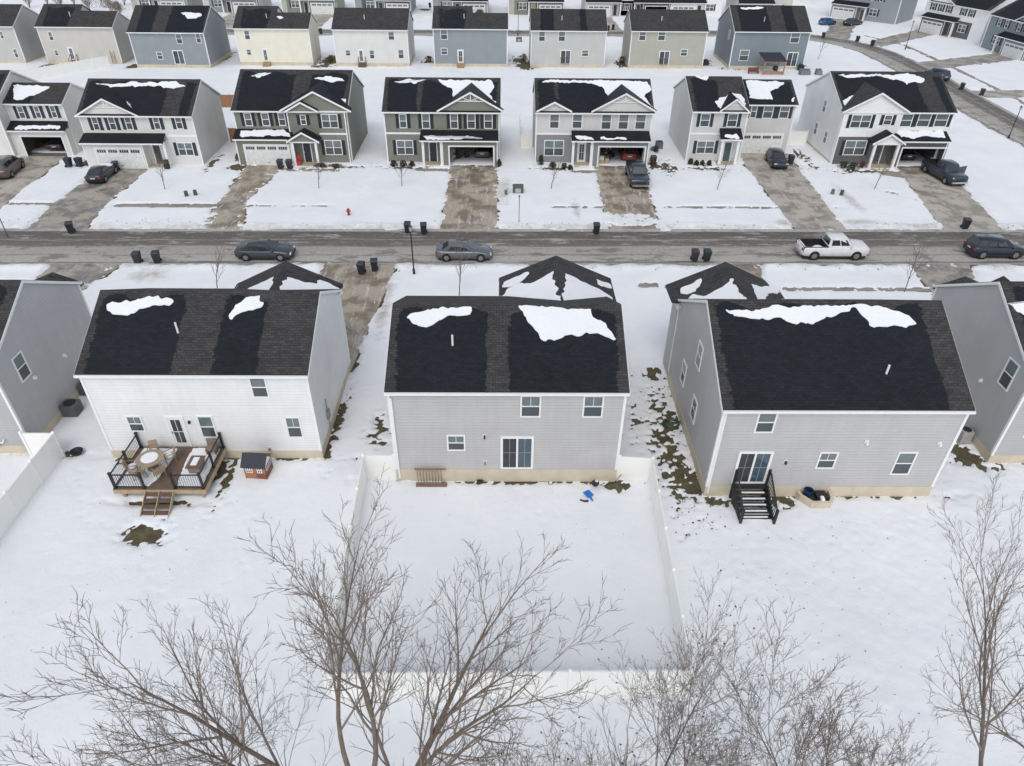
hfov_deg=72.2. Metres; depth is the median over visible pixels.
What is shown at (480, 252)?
parked car
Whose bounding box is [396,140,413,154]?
window
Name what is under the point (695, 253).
wheelie bin
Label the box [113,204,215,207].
sidewalk
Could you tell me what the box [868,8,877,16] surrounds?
window
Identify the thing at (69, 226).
wheelie bin
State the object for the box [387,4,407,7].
garage door
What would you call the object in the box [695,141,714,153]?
window
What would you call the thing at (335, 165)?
shrub
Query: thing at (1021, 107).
street lamp
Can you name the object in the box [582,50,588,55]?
window
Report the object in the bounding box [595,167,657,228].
driveway
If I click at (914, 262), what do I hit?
young tree
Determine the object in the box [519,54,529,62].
shrub
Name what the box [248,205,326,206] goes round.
sidewalk
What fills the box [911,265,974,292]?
driveway
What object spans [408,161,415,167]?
shrub
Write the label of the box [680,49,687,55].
window
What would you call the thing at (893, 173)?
sidewalk
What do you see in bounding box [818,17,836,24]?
parked car
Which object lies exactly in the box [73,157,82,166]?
wheelie bin
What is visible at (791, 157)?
wheelie bin
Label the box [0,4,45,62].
house
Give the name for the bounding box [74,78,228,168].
house
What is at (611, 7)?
house
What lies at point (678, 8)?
garage door
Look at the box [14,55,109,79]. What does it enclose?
vinyl fence
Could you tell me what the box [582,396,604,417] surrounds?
window
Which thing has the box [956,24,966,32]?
window
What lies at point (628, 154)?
parked car
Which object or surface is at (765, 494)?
back steps
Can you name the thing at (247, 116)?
window
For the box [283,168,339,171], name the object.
sidewalk
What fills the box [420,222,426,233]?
wheelie bin
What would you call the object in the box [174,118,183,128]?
window
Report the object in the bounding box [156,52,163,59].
window
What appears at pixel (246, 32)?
window
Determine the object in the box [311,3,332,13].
garage door
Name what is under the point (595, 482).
soccer ball
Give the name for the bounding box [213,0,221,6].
window
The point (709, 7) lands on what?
window
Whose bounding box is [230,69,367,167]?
house
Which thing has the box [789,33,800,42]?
window
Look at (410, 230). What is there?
street lamp
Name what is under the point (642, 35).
window
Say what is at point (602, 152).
storage shelf
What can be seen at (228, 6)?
house
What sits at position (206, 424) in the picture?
window
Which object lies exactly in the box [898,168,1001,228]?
driveway
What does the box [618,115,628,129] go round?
window
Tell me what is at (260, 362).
house
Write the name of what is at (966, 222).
wheelie bin
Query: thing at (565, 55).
sliding door
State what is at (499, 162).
shrub
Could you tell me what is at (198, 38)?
window
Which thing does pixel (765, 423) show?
window
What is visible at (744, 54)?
window
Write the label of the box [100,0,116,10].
scrub bush
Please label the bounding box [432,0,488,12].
house
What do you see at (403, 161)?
shrub
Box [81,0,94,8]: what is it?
scrub bush
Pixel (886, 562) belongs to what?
snow cover
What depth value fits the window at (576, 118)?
78.84 m
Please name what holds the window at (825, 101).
in the house at (870, 118)
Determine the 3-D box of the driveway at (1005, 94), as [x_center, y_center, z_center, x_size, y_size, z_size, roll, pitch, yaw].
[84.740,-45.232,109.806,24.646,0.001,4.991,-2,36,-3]
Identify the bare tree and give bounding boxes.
[0,462,631,765]
[0,628,340,765]
[88,639,305,765]
[452,721,646,765]
[472,673,823,765]
[537,564,784,765]
[598,624,759,765]
[648,597,913,765]
[868,718,940,765]
[918,471,1023,765]
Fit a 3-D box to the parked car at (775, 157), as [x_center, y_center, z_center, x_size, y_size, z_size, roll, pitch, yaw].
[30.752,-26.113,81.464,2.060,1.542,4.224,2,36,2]
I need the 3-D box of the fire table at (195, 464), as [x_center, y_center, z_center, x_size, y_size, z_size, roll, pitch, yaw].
[-17.067,4.416,37.950,0.760,0.560,1.000,0,36,-1]
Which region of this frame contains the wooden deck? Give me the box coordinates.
[107,432,226,520]
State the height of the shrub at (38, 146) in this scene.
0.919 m
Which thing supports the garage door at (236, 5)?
in the house at (228, 6)
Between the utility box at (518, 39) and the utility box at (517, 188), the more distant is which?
the utility box at (518, 39)
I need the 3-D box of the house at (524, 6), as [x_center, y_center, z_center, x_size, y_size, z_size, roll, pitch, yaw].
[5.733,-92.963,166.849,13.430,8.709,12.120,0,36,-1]
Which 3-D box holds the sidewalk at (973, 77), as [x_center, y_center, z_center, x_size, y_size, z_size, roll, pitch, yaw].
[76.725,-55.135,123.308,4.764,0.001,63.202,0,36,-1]
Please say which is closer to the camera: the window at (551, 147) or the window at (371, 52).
the window at (551, 147)
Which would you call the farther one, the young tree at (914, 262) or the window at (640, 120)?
the window at (640, 120)
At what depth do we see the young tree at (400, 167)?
73.67 m
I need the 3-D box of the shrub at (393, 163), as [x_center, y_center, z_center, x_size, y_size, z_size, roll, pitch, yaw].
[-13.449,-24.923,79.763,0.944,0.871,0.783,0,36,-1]
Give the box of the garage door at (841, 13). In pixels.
[831,7,853,18]
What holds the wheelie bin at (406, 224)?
on the street at (349, 247)
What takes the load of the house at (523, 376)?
on the ground
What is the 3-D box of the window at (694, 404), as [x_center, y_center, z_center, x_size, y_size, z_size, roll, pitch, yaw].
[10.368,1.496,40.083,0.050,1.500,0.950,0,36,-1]
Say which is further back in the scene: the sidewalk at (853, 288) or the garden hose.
the sidewalk at (853, 288)
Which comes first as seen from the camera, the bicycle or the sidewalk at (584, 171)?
the sidewalk at (584, 171)
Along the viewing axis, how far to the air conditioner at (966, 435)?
41.51 m
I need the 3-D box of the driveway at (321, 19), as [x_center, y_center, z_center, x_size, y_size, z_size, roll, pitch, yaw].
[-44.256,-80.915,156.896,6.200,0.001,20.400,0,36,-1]
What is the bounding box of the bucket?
[804,486,813,497]
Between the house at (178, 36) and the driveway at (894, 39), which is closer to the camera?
the house at (178, 36)
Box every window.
[11,350,31,382]
[12,49,18,57]
[47,32,53,40]
[90,117,100,129]
[107,118,117,129]
[124,118,133,129]
[124,416,146,431]
[141,0,148,4]
[152,118,161,129]
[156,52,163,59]
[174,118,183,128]
[175,34,182,43]
[176,142,194,155]
[195,34,201,42]
[196,416,217,437]
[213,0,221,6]
[243,30,250,39]
[243,113,252,125]
[245,468,252,472]
[246,49,251,54]
[248,379,269,397]
[260,113,270,125]
[277,113,286,125]
[284,417,303,437]
[291,0,299,7]
[300,115,306,124]
[321,114,338,127]
[324,140,342,154]
[345,50,350,55]
[366,1,374,7]
[369,50,374,58]
[388,32,394,39]
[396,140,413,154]
[398,49,403,58]
[399,114,406,127]
[421,114,429,128]
[440,30,447,39]
[441,48,447,54]
[443,2,450,5]
[446,435,465,450]
[450,114,457,128]
[467,114,475,128]
[484,114,492,128]
[519,2,526,9]
[520,396,540,417]
[539,32,544,40]
[544,140,563,155]
[549,114,559,128]
[558,32,565,40]
[572,114,582,128]
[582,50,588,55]
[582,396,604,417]
[601,115,611,129]
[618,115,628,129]
[621,3,629,10]
[634,115,646,129]
[639,32,645,40]
[657,32,665,40]
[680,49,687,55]
[680,358,686,387]
[689,394,697,424]
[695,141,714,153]
[695,339,703,371]
[699,113,710,126]
[705,4,713,10]
[726,113,738,126]
[738,50,749,60]
[753,414,777,432]
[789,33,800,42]
[813,122,818,134]
[815,452,839,468]
[822,99,827,112]
[822,130,828,143]
[842,140,867,154]
[849,114,872,127]
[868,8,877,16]
[882,115,893,124]
[889,452,918,474]
[900,114,913,126]
[915,114,931,126]
[932,114,949,126]
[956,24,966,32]
[961,8,966,15]
[991,35,1000,44]
[997,356,1020,391]
[1016,23,1021,31]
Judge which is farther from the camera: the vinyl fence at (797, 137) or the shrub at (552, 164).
the vinyl fence at (797, 137)
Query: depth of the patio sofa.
118.17 m
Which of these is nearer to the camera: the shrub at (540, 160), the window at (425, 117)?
the window at (425, 117)
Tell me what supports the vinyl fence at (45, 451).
on the ground
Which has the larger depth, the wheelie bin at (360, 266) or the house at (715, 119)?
the house at (715, 119)
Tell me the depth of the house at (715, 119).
81.61 m
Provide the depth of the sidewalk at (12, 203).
70.35 m
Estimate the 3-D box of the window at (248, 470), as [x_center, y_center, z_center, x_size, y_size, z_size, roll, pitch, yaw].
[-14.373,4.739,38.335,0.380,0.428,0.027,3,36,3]
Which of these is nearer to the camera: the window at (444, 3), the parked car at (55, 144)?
the parked car at (55, 144)
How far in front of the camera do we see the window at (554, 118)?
78.82 m
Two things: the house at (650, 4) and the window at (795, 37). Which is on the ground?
the house at (650, 4)
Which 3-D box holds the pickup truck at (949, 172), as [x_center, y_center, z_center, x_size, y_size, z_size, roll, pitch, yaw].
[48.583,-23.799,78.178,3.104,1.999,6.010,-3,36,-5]
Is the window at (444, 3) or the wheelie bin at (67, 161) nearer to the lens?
the wheelie bin at (67, 161)
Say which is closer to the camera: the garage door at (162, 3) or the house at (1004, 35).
the house at (1004, 35)
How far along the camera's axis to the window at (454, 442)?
37.20 m
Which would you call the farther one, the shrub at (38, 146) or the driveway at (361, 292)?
the shrub at (38, 146)
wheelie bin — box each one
[62,157,72,166]
[64,220,75,232]
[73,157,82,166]
[111,160,119,170]
[130,250,142,262]
[150,250,161,262]
[276,158,283,168]
[285,159,292,168]
[356,261,365,273]
[370,258,377,270]
[403,221,410,232]
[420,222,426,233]
[593,222,600,233]
[690,248,699,260]
[702,248,711,260]
[788,154,795,163]
[959,82,965,89]
[960,217,972,228]
[979,88,985,95]
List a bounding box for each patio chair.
[122,458,139,470]
[127,467,147,480]
[147,439,159,449]
[151,463,166,480]
[163,444,176,464]
[205,438,218,454]
[814,68,822,74]
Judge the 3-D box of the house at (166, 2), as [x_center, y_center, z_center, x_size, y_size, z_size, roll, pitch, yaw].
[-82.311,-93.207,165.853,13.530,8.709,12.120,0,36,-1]
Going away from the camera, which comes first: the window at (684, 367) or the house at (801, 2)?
the window at (684, 367)
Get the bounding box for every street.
[0,231,1023,262]
[227,29,1023,144]
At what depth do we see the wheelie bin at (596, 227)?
65.10 m
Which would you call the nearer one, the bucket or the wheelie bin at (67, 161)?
the bucket
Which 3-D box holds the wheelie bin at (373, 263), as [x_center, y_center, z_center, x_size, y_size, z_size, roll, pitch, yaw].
[-11.553,-9.899,58.905,0.620,1.050,0.840,-5,36,-7]
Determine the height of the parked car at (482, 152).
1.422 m
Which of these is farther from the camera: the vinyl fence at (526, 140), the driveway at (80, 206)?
the vinyl fence at (526, 140)
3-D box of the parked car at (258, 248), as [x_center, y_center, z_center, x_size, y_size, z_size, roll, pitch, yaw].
[-21.357,-11.586,60.754,4.874,1.492,2.120,0,36,-1]
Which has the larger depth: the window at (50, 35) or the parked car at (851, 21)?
the parked car at (851, 21)
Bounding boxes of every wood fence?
[220,94,233,106]
[228,128,235,141]
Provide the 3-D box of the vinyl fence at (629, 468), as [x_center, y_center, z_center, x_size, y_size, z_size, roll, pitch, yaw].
[-0.174,8.421,33.365,15.814,2.120,12.913,0,36,-1]
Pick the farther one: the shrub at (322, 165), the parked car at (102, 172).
the shrub at (322, 165)
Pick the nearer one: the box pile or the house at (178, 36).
the box pile
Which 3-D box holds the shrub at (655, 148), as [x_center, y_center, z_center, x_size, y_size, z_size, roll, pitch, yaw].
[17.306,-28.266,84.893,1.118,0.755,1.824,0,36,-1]
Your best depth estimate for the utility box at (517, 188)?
73.26 m
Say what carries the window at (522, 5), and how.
in the house at (524, 6)
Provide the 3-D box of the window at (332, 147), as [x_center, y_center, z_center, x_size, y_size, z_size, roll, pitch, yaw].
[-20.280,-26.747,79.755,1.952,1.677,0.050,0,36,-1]
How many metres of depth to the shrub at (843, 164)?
80.44 m
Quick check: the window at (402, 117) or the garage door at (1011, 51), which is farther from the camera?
the garage door at (1011, 51)
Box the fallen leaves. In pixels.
[3,162,1023,732]
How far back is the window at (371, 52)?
119.74 m
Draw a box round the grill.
[797,64,805,70]
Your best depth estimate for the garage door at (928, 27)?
150.38 m
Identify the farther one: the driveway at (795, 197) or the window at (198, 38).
the window at (198, 38)
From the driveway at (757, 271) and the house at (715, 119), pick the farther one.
the house at (715, 119)
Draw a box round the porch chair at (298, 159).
[296,155,301,164]
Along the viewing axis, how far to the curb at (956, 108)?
100.11 m
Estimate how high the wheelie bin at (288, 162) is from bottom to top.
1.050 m
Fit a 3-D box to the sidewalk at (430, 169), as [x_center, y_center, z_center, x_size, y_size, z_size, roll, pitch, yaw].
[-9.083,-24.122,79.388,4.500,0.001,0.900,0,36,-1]
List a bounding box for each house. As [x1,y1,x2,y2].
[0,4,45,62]
[0,70,83,155]
[0,272,91,453]
[34,4,134,63]
[73,261,350,457]
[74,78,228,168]
[126,5,231,67]
[130,0,203,9]
[203,0,271,13]
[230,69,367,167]
[232,6,321,66]
[281,0,344,13]
[331,7,414,67]
[354,0,415,13]
[381,77,503,167]
[383,256,629,481]
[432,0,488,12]
[432,6,507,67]
[508,0,563,15]
[529,9,607,67]
[532,78,657,166]
[581,0,633,16]
[619,0,670,15]
[621,9,708,68]
[663,262,975,496]
[668,76,798,166]
[669,0,722,15]
[713,5,811,69]
[725,0,793,9]
[793,0,811,4]
[796,71,957,169]
[829,0,917,24]
[918,0,1015,42]
[923,0,929,13]
[931,276,1023,462]
[980,0,1023,60]
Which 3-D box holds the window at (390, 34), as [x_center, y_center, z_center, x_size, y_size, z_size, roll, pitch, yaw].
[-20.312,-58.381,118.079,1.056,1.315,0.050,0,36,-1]
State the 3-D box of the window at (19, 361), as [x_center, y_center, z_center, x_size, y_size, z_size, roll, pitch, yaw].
[-27.419,-0.918,39.260,0.050,1.600,0.950,0,36,-1]
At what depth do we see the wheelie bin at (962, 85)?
110.83 m
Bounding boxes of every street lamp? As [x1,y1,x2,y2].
[408,225,414,273]
[1008,106,1022,138]
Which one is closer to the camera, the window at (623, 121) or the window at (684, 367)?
the window at (684, 367)
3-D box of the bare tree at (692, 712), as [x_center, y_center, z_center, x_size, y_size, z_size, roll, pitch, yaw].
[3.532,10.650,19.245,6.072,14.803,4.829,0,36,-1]
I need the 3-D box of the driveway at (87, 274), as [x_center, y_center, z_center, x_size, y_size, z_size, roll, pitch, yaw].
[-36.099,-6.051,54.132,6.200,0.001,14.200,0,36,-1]
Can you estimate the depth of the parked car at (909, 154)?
82.60 m
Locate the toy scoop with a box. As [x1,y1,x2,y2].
[583,490,593,500]
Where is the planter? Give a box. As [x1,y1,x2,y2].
[163,159,169,168]
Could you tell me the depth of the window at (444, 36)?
118.00 m
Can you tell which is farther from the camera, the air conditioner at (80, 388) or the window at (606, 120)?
the window at (606, 120)
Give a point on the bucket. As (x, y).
(808, 491)
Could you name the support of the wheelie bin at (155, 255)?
on the street at (349, 247)
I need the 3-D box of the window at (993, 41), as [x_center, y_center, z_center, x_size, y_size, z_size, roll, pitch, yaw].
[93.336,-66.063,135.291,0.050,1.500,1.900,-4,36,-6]
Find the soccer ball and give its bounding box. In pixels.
[592,479,598,486]
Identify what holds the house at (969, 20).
on the ground
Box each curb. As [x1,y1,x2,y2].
[0,228,1023,231]
[0,263,1023,264]
[318,29,1023,120]
[319,35,1023,146]
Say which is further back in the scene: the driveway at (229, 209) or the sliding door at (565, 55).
the sliding door at (565, 55)
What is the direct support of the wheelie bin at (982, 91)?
on the ground
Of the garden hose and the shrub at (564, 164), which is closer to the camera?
the garden hose
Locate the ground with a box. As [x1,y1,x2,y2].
[0,9,1023,547]
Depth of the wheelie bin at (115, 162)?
77.61 m
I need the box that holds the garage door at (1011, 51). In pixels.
[1001,43,1023,59]
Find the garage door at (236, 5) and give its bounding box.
[233,3,254,12]
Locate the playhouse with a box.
[240,452,272,478]
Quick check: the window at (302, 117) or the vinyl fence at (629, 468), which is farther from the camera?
the window at (302, 117)
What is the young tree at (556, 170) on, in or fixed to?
on the ground
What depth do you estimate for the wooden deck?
37.32 m
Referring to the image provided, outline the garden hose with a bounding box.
[662,418,680,427]
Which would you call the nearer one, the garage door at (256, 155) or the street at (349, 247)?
the street at (349, 247)
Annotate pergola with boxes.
[758,52,786,74]
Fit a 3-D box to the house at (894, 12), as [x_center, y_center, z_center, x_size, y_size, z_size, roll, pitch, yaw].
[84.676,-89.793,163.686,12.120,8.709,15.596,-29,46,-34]
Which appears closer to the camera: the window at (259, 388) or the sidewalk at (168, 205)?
the window at (259, 388)
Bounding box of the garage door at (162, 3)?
[160,2,181,4]
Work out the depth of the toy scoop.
37.83 m
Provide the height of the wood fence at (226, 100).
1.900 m
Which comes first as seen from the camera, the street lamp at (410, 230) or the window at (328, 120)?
the street lamp at (410, 230)
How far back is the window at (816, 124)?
85.73 m
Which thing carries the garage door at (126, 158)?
in the house at (132, 123)
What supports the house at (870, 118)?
on the ground
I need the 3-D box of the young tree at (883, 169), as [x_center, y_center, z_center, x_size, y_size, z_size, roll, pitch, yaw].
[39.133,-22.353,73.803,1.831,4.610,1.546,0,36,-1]
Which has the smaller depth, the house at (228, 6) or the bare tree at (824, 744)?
the bare tree at (824, 744)
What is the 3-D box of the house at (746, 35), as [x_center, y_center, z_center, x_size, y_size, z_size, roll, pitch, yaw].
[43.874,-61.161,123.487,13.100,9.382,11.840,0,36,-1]
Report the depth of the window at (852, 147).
80.73 m
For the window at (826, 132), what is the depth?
83.13 m
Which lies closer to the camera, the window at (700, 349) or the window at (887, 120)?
the window at (700, 349)
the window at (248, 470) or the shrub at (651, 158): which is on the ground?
the shrub at (651, 158)
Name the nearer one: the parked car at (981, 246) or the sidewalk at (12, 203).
the parked car at (981, 246)
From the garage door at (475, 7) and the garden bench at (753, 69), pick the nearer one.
the garden bench at (753, 69)
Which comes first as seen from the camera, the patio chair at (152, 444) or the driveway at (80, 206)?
the patio chair at (152, 444)
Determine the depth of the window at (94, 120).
77.01 m
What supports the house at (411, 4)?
on the ground
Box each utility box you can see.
[513,184,523,192]
[516,37,521,41]
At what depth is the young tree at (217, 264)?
54.94 m
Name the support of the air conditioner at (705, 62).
on the ground
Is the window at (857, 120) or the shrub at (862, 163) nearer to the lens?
the window at (857, 120)
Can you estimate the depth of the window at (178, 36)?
115.83 m
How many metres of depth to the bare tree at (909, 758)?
17.03 m
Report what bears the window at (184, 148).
in the house at (132, 123)
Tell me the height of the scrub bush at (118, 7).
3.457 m
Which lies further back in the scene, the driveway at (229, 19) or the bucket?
the driveway at (229, 19)
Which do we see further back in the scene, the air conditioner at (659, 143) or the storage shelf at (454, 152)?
the air conditioner at (659, 143)
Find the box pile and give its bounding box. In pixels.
[598,155,608,163]
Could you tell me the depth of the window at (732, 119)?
79.44 m
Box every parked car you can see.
[0,155,24,178]
[46,137,64,150]
[84,163,117,182]
[234,238,295,261]
[435,239,491,261]
[475,147,490,157]
[618,147,636,160]
[625,161,649,187]
[765,147,788,168]
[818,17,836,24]
[843,18,862,25]
[900,148,916,160]
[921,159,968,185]
[923,67,950,80]
[963,234,1023,259]
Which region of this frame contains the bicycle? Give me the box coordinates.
[456,151,469,158]
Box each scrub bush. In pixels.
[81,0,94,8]
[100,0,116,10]
[109,2,123,12]
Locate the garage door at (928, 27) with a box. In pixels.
[920,20,941,34]
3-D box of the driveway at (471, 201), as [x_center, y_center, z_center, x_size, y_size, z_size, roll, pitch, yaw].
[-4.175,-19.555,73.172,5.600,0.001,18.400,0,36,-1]
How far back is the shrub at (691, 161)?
81.13 m
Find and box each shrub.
[35,141,43,147]
[90,0,107,7]
[313,163,326,167]
[326,55,335,63]
[327,163,344,168]
[390,160,397,166]
[400,160,406,166]
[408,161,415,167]
[496,159,501,166]
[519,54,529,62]
[537,155,543,164]
[548,162,556,168]
[561,162,567,169]
[648,155,654,165]
[650,146,658,151]
[687,158,693,164]
[837,161,849,168]
[848,162,858,169]
[859,160,866,168]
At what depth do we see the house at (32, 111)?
80.37 m
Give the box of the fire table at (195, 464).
[185,455,205,473]
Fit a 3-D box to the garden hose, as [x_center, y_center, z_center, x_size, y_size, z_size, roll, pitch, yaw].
[9.852,2.448,42.922,1.320,0.145,0.894,0,36,-1]
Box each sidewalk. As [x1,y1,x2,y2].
[8,202,53,204]
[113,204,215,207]
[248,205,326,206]
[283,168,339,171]
[412,168,449,170]
[552,206,602,207]
[570,170,595,172]
[639,283,657,286]
[664,206,776,207]
[782,287,930,291]
[864,35,1023,103]
[877,171,903,177]
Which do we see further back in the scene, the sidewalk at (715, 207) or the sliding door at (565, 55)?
the sliding door at (565, 55)
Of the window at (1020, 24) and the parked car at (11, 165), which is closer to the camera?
the parked car at (11, 165)
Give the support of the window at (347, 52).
in the house at (365, 37)
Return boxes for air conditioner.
[59,399,83,416]
[77,382,86,395]
[655,140,662,148]
[703,59,708,65]
[956,426,974,444]
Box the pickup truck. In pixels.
[794,232,869,260]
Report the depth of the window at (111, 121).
77.03 m
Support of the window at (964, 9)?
in the house at (969, 20)
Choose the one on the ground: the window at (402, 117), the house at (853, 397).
the house at (853, 397)
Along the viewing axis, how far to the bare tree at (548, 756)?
16.90 m
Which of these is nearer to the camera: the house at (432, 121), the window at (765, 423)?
the window at (765, 423)
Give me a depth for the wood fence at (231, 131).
85.78 m
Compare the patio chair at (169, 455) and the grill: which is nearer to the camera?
the patio chair at (169, 455)
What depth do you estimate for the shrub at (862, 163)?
80.46 m
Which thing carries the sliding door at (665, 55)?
in the house at (664, 38)
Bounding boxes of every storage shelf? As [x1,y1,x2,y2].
[453,147,456,157]
[600,147,612,153]
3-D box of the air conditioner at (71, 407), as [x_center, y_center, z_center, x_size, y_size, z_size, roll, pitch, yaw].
[-26.994,1.573,43.068,1.040,1.000,1.040,0,36,-1]
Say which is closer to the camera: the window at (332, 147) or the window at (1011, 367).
the window at (1011, 367)
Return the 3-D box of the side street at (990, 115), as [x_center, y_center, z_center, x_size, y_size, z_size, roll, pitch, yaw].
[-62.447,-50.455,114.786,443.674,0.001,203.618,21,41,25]
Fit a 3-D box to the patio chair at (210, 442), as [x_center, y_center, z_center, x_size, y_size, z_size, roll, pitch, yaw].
[-16.702,3.531,38.968,0.560,0.800,0.510,0,36,-1]
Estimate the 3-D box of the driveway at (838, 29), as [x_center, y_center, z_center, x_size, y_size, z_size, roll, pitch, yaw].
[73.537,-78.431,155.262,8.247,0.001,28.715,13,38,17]
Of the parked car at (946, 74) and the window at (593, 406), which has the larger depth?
the parked car at (946, 74)
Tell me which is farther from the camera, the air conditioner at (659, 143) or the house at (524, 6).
the house at (524, 6)
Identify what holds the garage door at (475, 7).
in the house at (479, 4)
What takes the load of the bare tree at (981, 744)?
on the ground
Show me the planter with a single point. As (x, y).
(167, 165)
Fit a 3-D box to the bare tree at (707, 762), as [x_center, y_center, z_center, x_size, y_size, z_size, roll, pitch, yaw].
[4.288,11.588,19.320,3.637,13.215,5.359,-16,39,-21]
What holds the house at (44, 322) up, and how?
on the ground
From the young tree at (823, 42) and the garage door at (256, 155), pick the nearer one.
the garage door at (256, 155)
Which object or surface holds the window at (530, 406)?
in the house at (523, 376)
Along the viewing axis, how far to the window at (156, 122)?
77.09 m
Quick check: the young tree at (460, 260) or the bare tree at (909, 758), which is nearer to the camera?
the bare tree at (909, 758)
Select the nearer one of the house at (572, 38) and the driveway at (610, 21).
the house at (572, 38)
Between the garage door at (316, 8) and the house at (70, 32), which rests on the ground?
the house at (70, 32)
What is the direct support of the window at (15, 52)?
in the house at (20, 41)
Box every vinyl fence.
[0,431,65,539]
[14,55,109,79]
[321,453,694,697]
[519,114,532,147]
[788,130,808,144]
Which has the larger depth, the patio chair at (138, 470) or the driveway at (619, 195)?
the driveway at (619, 195)
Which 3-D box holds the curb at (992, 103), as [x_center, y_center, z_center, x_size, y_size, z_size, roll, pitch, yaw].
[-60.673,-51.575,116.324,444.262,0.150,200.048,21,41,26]
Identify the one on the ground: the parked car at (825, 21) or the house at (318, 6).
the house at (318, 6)
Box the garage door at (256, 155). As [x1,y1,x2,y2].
[244,146,289,164]
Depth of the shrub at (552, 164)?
79.92 m
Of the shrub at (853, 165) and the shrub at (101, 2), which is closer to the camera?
the shrub at (853, 165)
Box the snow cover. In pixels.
[0,0,1023,765]
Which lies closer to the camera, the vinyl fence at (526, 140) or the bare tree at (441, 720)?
the bare tree at (441, 720)
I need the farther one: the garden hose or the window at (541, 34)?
the window at (541, 34)
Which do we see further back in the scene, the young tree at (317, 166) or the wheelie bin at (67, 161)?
the wheelie bin at (67, 161)
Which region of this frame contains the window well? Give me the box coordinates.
[795,490,833,507]
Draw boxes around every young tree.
[154,152,168,188]
[210,240,225,287]
[314,149,325,186]
[395,155,409,183]
[446,229,471,295]
[551,156,564,188]
[717,153,730,188]
[818,28,831,58]
[874,150,893,188]
[902,235,932,291]
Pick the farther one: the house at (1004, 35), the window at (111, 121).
the house at (1004, 35)
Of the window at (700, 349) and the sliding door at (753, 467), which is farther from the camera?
the window at (700, 349)
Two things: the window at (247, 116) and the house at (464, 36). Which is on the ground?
the house at (464, 36)
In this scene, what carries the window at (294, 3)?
in the house at (318, 6)
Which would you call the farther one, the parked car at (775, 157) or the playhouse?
the parked car at (775, 157)
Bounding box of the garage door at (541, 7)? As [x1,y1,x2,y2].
[540,5,560,8]
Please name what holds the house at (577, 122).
on the ground
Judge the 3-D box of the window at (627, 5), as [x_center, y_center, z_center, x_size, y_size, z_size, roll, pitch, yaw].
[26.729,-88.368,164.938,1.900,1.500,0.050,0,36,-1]
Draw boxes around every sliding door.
[172,50,185,64]
[500,436,533,468]
[560,50,570,63]
[658,51,669,63]
[731,451,773,483]
[785,52,798,66]
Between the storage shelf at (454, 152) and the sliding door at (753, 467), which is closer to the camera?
the sliding door at (753, 467)
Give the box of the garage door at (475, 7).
[464,5,484,12]
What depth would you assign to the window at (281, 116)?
78.26 m
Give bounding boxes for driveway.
[0,156,66,207]
[29,169,147,228]
[36,265,119,289]
[205,165,279,228]
[223,13,235,27]
[313,14,332,28]
[320,265,394,368]
[439,166,497,231]
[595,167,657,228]
[607,17,622,31]
[734,265,762,278]
[740,153,844,228]
[825,18,856,39]
[870,30,932,46]
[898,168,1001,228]
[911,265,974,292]
[916,54,1013,69]
[971,90,1023,97]
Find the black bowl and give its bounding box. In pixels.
[69,447,82,455]
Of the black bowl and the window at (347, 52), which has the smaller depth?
the black bowl
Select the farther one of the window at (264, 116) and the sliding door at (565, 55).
the sliding door at (565, 55)
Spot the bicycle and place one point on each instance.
(466, 155)
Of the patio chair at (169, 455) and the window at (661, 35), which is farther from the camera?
the window at (661, 35)
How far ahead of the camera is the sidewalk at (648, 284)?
57.54 m
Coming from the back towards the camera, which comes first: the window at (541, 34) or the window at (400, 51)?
the window at (400, 51)
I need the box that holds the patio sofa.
[798,68,810,74]
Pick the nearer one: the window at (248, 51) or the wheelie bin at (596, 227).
the wheelie bin at (596, 227)
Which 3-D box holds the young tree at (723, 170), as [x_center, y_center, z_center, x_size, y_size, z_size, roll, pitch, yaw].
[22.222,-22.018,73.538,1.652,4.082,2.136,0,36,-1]
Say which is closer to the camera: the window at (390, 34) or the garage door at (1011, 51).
the window at (390, 34)
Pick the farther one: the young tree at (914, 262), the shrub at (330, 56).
the shrub at (330, 56)
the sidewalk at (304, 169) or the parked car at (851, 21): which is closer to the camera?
the sidewalk at (304, 169)
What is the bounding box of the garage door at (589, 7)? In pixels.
[588,6,608,16]
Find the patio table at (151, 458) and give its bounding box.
[135,449,163,471]
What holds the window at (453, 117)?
in the house at (432, 121)
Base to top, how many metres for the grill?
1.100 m
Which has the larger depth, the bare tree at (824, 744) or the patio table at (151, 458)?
the patio table at (151, 458)
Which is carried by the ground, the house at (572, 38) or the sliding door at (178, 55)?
the house at (572, 38)
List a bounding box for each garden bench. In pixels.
[414,468,446,486]
[748,67,758,73]
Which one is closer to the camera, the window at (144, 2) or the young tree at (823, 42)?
the young tree at (823, 42)
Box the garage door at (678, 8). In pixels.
[673,7,693,9]
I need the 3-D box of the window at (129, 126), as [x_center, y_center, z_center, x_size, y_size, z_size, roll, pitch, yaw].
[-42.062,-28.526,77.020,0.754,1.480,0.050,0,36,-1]
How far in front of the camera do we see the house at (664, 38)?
119.39 m
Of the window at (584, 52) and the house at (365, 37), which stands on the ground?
the house at (365, 37)
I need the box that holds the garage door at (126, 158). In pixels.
[95,149,145,168]
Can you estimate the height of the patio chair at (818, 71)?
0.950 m
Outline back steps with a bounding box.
[729,469,778,523]
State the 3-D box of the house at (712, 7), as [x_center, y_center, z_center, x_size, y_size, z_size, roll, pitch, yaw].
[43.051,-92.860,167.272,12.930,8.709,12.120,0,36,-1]
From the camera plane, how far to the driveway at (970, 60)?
128.61 m

